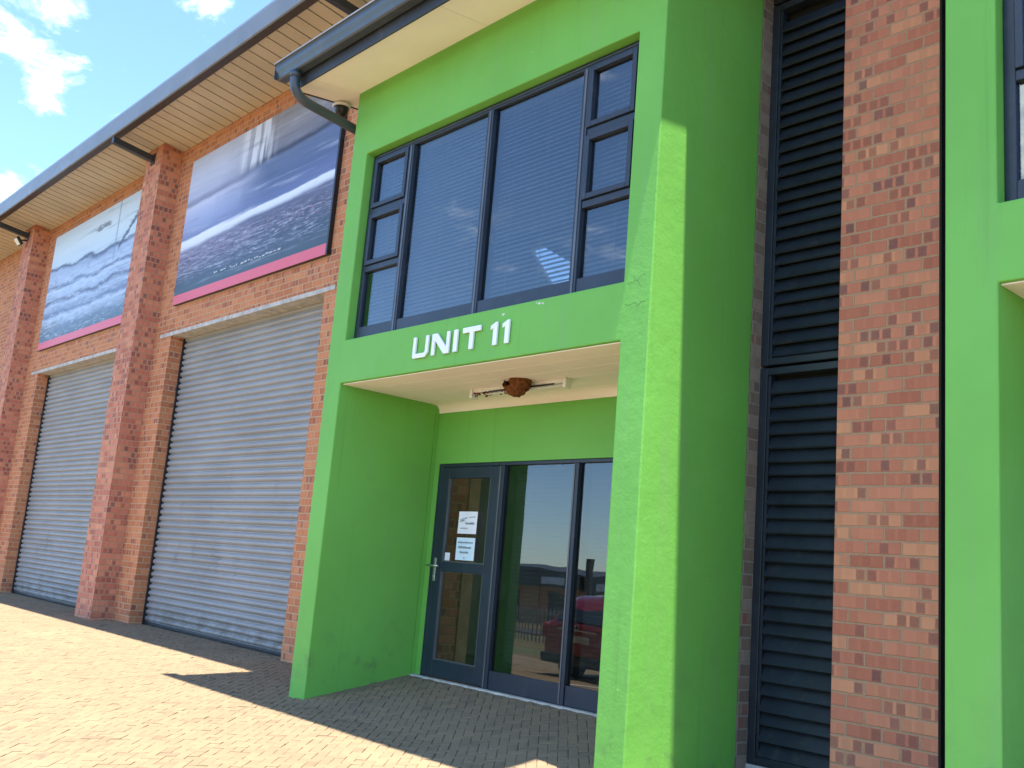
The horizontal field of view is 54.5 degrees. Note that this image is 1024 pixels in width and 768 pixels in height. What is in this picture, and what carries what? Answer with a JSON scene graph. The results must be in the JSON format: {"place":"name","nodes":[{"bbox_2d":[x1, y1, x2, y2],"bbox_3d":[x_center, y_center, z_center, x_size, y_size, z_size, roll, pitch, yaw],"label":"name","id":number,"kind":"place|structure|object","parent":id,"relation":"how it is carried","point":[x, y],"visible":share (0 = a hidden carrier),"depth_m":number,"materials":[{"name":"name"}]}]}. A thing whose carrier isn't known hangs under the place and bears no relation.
{"place":"outdoors","nodes":[
{"label":"outdoors","id":0,"kind":"place"},
{"bbox_2d":[0,0,569,283],"label":"sky","id":1,"kind":"structure","parent":0,"point":[68,68],"materials":[{"name":"blue"}]},
{"bbox_2d":[0,592,596,767],"bbox_3d":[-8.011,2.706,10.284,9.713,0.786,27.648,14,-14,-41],"label":"paving","id":2,"kind":"structure","parent":0,"point":[77,692],"depth_m":7.66,"materials":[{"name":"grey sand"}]},
{"bbox_3d":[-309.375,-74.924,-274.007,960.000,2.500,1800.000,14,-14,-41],"label":"ground","id":3,"kind":"structure","parent":0,"visible":0},
{"bbox_2d":[0,0,945,767],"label":"brick warehouse","id":4,"kind":"structure","parent":3,"relation":"on","point":[158,454],"depth_m":7.46,"materials":[{"name":"brick"}]},
{"bbox_2d":[14,236,27,245],"bbox_3d":[-10.227,-2.962,20.700,0.243,0.169,0.220,14,-14,-41],"label":"floodlight","id":5,"kind":"object","parent":4,"relation":"attached to","point":[18,241],"visible":1,"depth_m":20.61,"materials":[{"name":"black plastic"}]},
{"bbox_2d":[37,190,141,350],"bbox_3d":[-7.787,-1.997,18.299,0.062,2.360,4.574,14,-14,-41],"label":"banner","id":6,"kind":"object","parent":4,"relation":"attached to","point":[86,291],"visible":0.88,"depth_m":18.16,"materials":[{"name":"blue plastic"}]},
{"bbox_2d":[172,96,347,305],"bbox_3d":[-3.562,-2.500,13.666,0.062,2.320,4.374,14,-14,-41],"label":"banner","id":7,"kind":"object","parent":4,"relation":"attached to","point":[262,199],"visible":0.95,"depth_m":13.40,"materials":[{"name":"blue plastic"}]},
{"bbox_2d":[241,0,763,767],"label":"entrance block","id":8,"kind":"structure","parent":3,"relation":"on","point":[601,572],"depth_m":8.01,"materials":[{"name":"green paint"}]},
{"bbox_2d":[332,101,350,117],"bbox_3d":[-1.705,-2.723,9.913,0.183,0.140,0.184,14,-14,-41],"label":"security camera","id":9,"kind":"object","parent":8,"relation":"attached to","point":[342,108],"visible":0.82,"depth_m":9.86,"materials":[{"name":"black plastic"}]},
{"bbox_2d":[368,118,487,324],"bbox_3d":[-0.727,-1.339,8.707,0.050,1.725,1.590,14,-14,-41],"label":"venetian blind","id":10,"kind":"object","parent":8,"relation":"attached to","point":[481,124],"visible":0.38,"depth_m":8.61,"materials":[{"name":"plastic"}]},
{"bbox_2d":[412,319,510,358],"bbox_3d":[-0.416,-0.342,7.761,0.016,0.178,1.180,14,-14,-41],"label":"unit sign","id":11,"kind":"object","parent":8,"relation":"attached to","point":[441,344],"visible":1,"depth_m":7.78,"materials":[{"name":"white plastic"}]},
{"bbox_2d":[423,466,499,686],"bbox_3d":[-0.478,1.703,9.042,0.118,1.912,0.856,14,-14,-41],"label":"entrance door","id":12,"kind":"structure","parent":8,"relation":"in","point":[433,666],"depth_m":9.05,"materials":[{"name":"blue metal"}]},
{"bbox_2d":[455,537,474,560],"bbox_3d":[-0.428,1.503,9.049,0.012,0.204,0.272,14,-14,-41],"label":"paper notice","id":13,"kind":"object","parent":12,"relation":"attached to","point":[465,547],"visible":1,"depth_m":9.05,"materials":[{"name":"grey paper"}]},
{"bbox_2d":[457,511,477,533],"bbox_3d":[-0.407,1.268,9.092,0.012,0.202,0.270,14,-14,-41],"label":"paper notice","id":14,"kind":"object","parent":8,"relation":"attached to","point":[467,523],"visible":1,"depth_m":9.09,"materials":[{"name":"grey paper"}]},
{"bbox_2d":[354,41,638,338],"bbox_3d":[-0.239,-1.407,8.046,0.084,1.807,3.354,14,-14,-41],"label":"window","id":15,"kind":"structure","parent":8,"relation":"in","point":[593,129],"depth_m":7.90,"materials":[{"name":"blue metal"}]},
{"bbox_2d":[420,458,612,712],"bbox_3d":[0.351,1.602,8.198,0.082,1.958,3.287,14,-14,-41],"label":"side window","id":16,"kind":"structure","parent":8,"relation":"in","point":[546,606],"depth_m":8.25,"materials":[{"name":"clear glass"}]},
{"bbox_2d":[502,377,531,396],"bbox_3d":[0.031,0.039,8.088,0.211,0.144,0.288,14,-14,-41],"label":"nest","id":17,"kind":"object","parent":8,"relation":"in","point":[516,387],"visible":1,"depth_m":8.01,"materials":[{"name":"brown soil"}]},
{"bbox_2d":[469,377,571,398],"bbox_3d":[0.054,0.042,8.263,0.083,0.080,1.183,14,-14,-41],"label":"ceiling light","id":18,"kind":"object","parent":8,"relation":"attached to","point":[565,382],"visible":0.9,"depth_m":8.10,"materials":[{"name":"white plastic"}]},
{"bbox_2d":[489,60,632,297],"bbox_3d":[0.395,-1.478,7.478,0.050,1.725,1.510,14,-14,-41],"label":"venetian blind","id":19,"kind":"object","parent":8,"relation":"attached to","point":[549,94],"visible":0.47,"depth_m":7.57,"materials":[{"name":"plastic"}]},
{"bbox_2d":[945,0,1023,767],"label":"entrance block","id":20,"kind":"structure","parent":3,"relation":"on","point":[984,484],"depth_m":4.73,"materials":[{"name":"green paint"}]},
{"bbox_2d":[1003,0,1023,201],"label":"window","id":21,"kind":"structure","parent":20,"relation":"in","point":[1013,10],"depth_m":4.94,"materials":[{"name":"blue metal"}]}
]}

